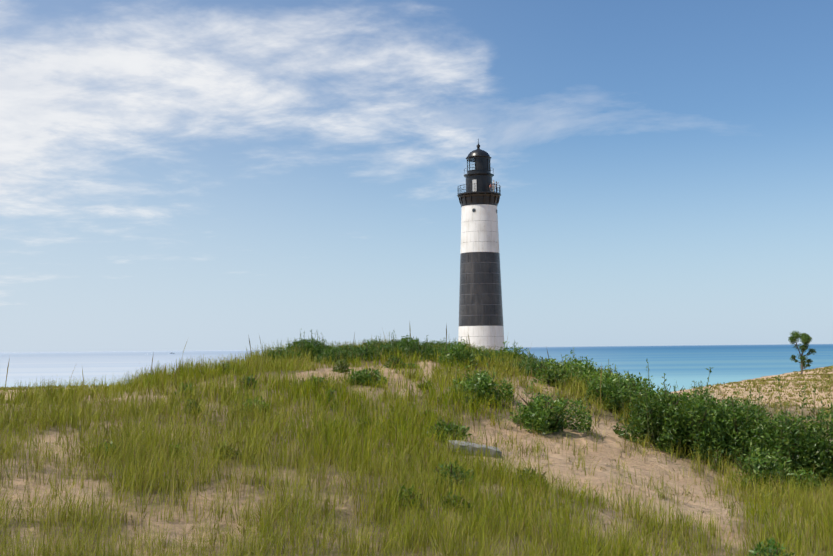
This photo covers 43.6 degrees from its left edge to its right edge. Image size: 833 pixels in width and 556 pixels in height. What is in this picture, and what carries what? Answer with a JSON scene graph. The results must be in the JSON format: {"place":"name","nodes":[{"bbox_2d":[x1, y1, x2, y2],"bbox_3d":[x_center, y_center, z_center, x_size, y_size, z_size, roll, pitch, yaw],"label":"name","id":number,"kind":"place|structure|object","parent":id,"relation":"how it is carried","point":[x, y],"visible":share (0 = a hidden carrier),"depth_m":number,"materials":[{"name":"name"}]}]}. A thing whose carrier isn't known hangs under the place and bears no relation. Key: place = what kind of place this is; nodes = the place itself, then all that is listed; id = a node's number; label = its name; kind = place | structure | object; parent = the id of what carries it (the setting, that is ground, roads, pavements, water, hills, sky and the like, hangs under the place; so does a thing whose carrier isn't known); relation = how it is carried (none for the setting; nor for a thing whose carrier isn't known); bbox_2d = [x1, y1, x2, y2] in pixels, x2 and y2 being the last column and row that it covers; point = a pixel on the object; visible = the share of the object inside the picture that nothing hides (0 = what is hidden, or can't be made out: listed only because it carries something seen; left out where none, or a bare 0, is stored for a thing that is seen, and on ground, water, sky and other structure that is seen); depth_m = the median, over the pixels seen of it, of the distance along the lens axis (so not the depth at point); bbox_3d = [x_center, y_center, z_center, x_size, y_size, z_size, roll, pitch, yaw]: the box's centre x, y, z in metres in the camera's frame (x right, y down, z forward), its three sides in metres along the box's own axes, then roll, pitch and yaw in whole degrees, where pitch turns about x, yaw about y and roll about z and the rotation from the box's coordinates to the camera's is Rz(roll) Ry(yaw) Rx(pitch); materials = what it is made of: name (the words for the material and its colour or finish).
{"place":"outdoors","nodes":[
{"label":"outdoors","id":0,"kind":"place"},
{"bbox_2d":[0,324,832,555],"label":"dune grass","id":1,"kind":"structure","parent":0,"point":[145,450],"depth_m":9.72,"materials":[{"name":"green plant"}]},
{"bbox_2d":[0,359,832,555],"bbox_3d":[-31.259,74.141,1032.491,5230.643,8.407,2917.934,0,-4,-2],"label":"dune terrain","id":2,"kind":"structure","parent":0,"point":[608,446],"depth_m":9.84,"materials":[{"name":"beige sand"}]},
{"bbox_2d":[52,330,832,555],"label":"dune shrubs","id":3,"kind":"object","parent":2,"relation":"on","point":[695,419],"visible":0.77,"depth_m":14.34,"materials":[{"name":"green plant"}]},
{"bbox_2d":[448,440,501,457],"bbox_3d":[0.653,1.905,11.568,0.608,0.119,0.221,9,1,-9],"label":"log","id":4,"kind":"object","parent":2,"relation":"on","point":[491,448],"visible":0.52,"depth_m":11.49,"materials":[{"name":"grey wood"}]},
{"bbox_2d":[457,139,504,351],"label":"lighthouse","id":5,"kind":"object","parent":2,"relation":"on","point":[480,309],"visible":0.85,"depth_m":148.59,"materials":[{"name":"white paint"}]},
{"bbox_2d":[788,331,815,374],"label":"cottonwood tree","id":6,"kind":"object","parent":2,"relation":"on","point":[805,338],"visible":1,"depth_m":176.72,"materials":[{"name":"green plant"}]},
{"bbox_2d":[0,344,832,391],"bbox_3d":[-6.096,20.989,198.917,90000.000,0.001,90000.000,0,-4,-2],"label":"sea","id":7,"kind":"structure","parent":0,"point":[685,366],"depth_m":571.32,"materials":[{"name":"blue liquid"}]},
{"bbox_2d":[0,0,832,352],"label":"sky","id":8,"kind":"structure","parent":0,"point":[216,174],"materials":[{"name":"blue"}]}
]}

